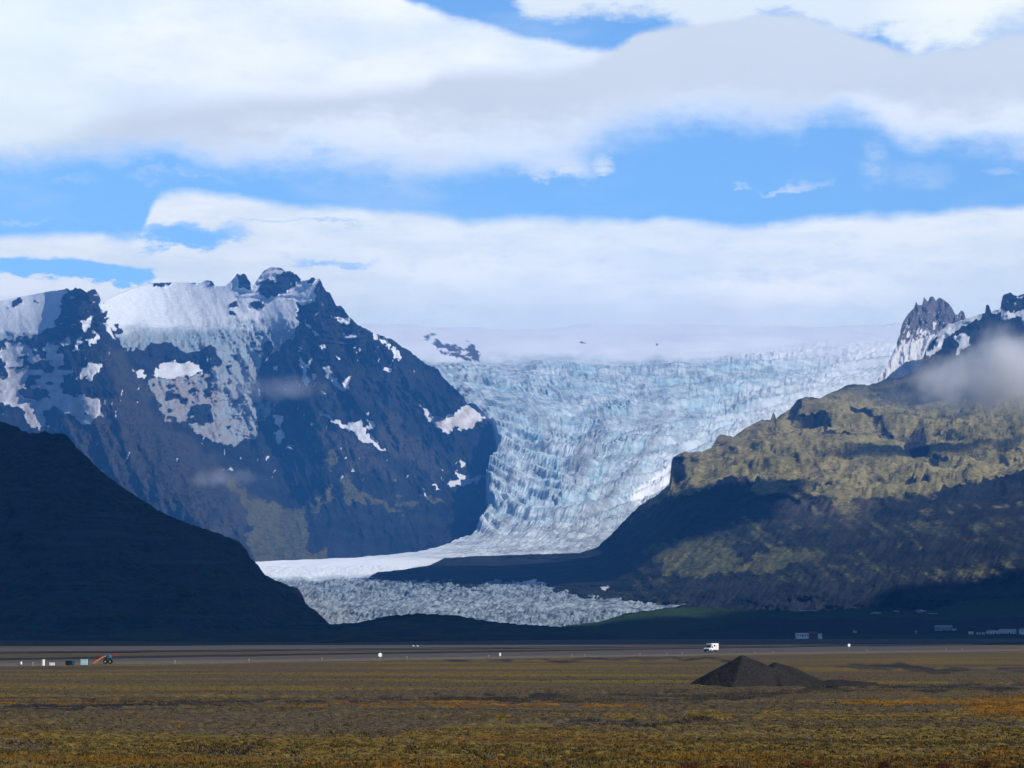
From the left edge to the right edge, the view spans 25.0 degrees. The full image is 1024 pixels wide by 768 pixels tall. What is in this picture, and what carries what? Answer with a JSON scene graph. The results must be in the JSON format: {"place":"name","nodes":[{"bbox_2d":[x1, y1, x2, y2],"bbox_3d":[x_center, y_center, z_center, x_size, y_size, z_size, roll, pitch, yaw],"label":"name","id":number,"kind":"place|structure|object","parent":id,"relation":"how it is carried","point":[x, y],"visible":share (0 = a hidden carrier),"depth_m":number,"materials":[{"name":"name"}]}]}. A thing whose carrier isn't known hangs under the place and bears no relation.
{"place":"outdoors","nodes":[
{"label":"outdoors","id":0,"kind":"place"},
{"bbox_2d":[0,422,328,637],"bbox_3d":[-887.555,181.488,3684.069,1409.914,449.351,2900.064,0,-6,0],"label":"dark hill","id":1,"kind":"structure","parent":0,"point":[87,546],"depth_m":2710.25,"materials":[{"name":"black stone"}]},
{"bbox_2d":[0,267,493,561],"bbox_3d":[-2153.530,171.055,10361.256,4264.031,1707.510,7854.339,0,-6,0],"label":"mountain","id":2,"kind":"structure","parent":0,"point":[274,413],"depth_m":9168.53,"materials":[{"name":"grey stone"}]},
{"bbox_2d":[0,642,1010,652],"bbox_3d":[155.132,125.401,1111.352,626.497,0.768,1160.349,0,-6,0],"label":"gravel bank","id":3,"kind":"structure","parent":0,"point":[398,648],"depth_m":728.26,"materials":[{"name":"grey gravel"}]},
{"bbox_2d":[0,640,1023,767],"bbox_3d":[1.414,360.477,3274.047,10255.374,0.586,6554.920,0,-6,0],"label":"ground","id":4,"kind":"structure","parent":0,"point":[917,665],"depth_m":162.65,"materials":[{"name":"brown plant"}]},
{"bbox_2d":[65,661,74,664],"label":"dark crate","id":5,"kind":"object","parent":4,"relation":"on","point":[69,662],"visible":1,"depth_m":337.08,"materials":[{"name":"blue paint"}]},
{"bbox_2d":[80,659,87,665],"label":"pale box","id":6,"kind":"object","parent":4,"relation":"on","point":[83,661],"visible":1,"depth_m":334.84,"materials":[{"name":"blue paint"}]},
{"bbox_2d":[93,655,116,663],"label":"conveyor loader","id":7,"kind":"object","parent":4,"relation":"on","point":[109,661],"visible":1,"depth_m":353.95,"materials":[{"name":"orange paint"}]},
{"bbox_2d":[0,668,1023,767],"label":"stones","id":8,"kind":"object","parent":4,"relation":"on","point":[465,752],"visible":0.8,"depth_m":106.69,"materials":[{"name":"stone"}]},
{"bbox_2d":[678,762,703,767],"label":"heather shrub","id":9,"kind":"object","parent":4,"relation":"on","point":[691,764],"visible":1,"depth_m":77.95,"materials":[{"name":"brown plant"}]},
{"bbox_2d":[691,655,878,686],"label":"gravel heap","id":10,"kind":"object","parent":4,"relation":"on","point":[742,671],"visible":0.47,"depth_m":209.51,"materials":[{"name":"grey gravel"}]},
{"bbox_2d":[795,633,808,638],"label":"white shed","id":11,"kind":"structure","parent":4,"relation":"on","point":[801,635],"depth_m":2630.64,"materials":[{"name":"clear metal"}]},
{"bbox_2d":[791,760,821,767],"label":"heather shrub","id":12,"kind":"object","parent":4,"relation":"on","point":[804,762],"visible":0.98,"depth_m":77.62,"materials":[{"name":"brown plant"}]},
{"bbox_2d":[809,631,816,638],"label":"farmhouse","id":13,"kind":"object","parent":4,"relation":"on","point":[812,635],"visible":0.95,"depth_m":2635.46,"materials":[{"name":"white concrete"}]},
{"bbox_2d":[878,761,891,767],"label":"heather shrub","id":14,"kind":"object","parent":4,"relation":"on","point":[882,764],"visible":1,"depth_m":77.37,"materials":[{"name":"brown plant"}]},
{"bbox_2d":[934,762,953,767],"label":"heather shrub","id":15,"kind":"object","parent":4,"relation":"on","point":[941,764],"visible":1,"depth_m":77.64,"materials":[{"name":"brown plant"}]},
{"bbox_2d":[973,760,999,767],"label":"heather shrub","id":16,"kind":"object","parent":4,"relation":"on","point":[985,762],"visible":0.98,"depth_m":78.22,"materials":[{"name":"brown plant"}]},
{"bbox_2d":[0,597,1023,642],"bbox_3d":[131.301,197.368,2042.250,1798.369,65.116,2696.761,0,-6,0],"label":"moraine","id":17,"kind":"structure","parent":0,"point":[965,618],"depth_m":2762.63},
{"bbox_2d":[795,610,817,611],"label":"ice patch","id":18,"kind":"object","parent":17,"relation":"on","point":[805,611],"visible":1,"depth_m":2979.78,"materials":[{"name":"blue ice"}]},
{"bbox_2d":[869,612,881,614],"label":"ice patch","id":19,"kind":"object","parent":17,"relation":"on","point":[874,613],"visible":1,"depth_m":2983.32,"materials":[{"name":"blue ice"}]},
{"bbox_2d":[914,610,926,612],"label":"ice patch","id":20,"kind":"object","parent":17,"relation":"on","point":[919,611],"visible":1,"depth_m":2982.41,"materials":[{"name":"blue ice"}]},
{"bbox_2d":[934,625,952,630],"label":"farm building","id":21,"kind":"structure","parent":17,"relation":"on","point":[942,627],"depth_m":2874.03,"materials":[{"name":"white metal"}]},
{"bbox_2d":[986,630,999,633],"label":"white barn","id":22,"kind":"structure","parent":17,"relation":"on","point":[992,631],"depth_m":2810.21,"materials":[{"name":"metal"}]},
{"bbox_2d":[999,629,1016,633],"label":"white barn","id":23,"kind":"structure","parent":17,"relation":"on","point":[1011,631],"depth_m":2819.95,"materials":[{"name":"metal"}]},
{"bbox_2d":[0,639,1023,652],"bbox_3d":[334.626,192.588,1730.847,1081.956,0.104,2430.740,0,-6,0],"label":"river flat","id":24,"kind":"structure","parent":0,"point":[540,643],"depth_m":1080.41,"materials":[{"name":"grey gravel"}]},
{"bbox_2d":[0,646,1023,662],"bbox_3d":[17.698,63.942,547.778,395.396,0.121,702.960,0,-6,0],"label":"gravel path","id":25,"kind":"structure","parent":0,"point":[767,650],"depth_m":551.52,"materials":[{"name":"grey gravel"}]},
{"bbox_2d":[704,643,718,651],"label":"camper truck","id":26,"kind":"object","parent":25,"relation":"on","point":[710,647],"visible":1,"depth_m":581.99,"materials":[{"name":"white paint"}]},
{"bbox_2d":[0,649,1023,666],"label":"road","id":27,"kind":"structure","parent":0,"point":[251,661],"depth_m":437.17,"materials":[{"name":"grey asphalt"}]},
{"bbox_2d":[0,643,1023,659],"bbox_3d":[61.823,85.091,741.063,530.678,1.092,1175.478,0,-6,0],"label":"flood bank","id":28,"kind":"structure","parent":0,"point":[167,656],"depth_m":547.48,"materials":[{"name":"grey gravel"}]},
{"bbox_2d":[0,0,1023,329],"label":"sky","id":29,"kind":"structure","parent":0,"point":[498,164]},
{"bbox_2d":[255,323,902,626],"bbox_3d":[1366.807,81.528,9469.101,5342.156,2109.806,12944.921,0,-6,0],"label":"glacier","id":30,"kind":"object","parent":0,"point":[596,428],"visible":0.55,"depth_m":9321.55,"materials":[{"name":"white ice"}]},
{"bbox_2d":[361,293,1023,611],"bbox_3d":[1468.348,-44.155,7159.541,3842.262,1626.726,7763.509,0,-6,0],"label":"grassy hill","id":31,"kind":"structure","parent":0,"point":[903,493],"depth_m":4742.71,"materials":[{"name":"green plant"}]},
{"bbox_2d":[876,296,965,382],"bbox_3d":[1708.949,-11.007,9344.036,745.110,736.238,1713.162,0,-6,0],"label":"mountain peak","id":32,"kind":"structure","parent":0,"point":[924,323],"depth_m":9145.19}
]}

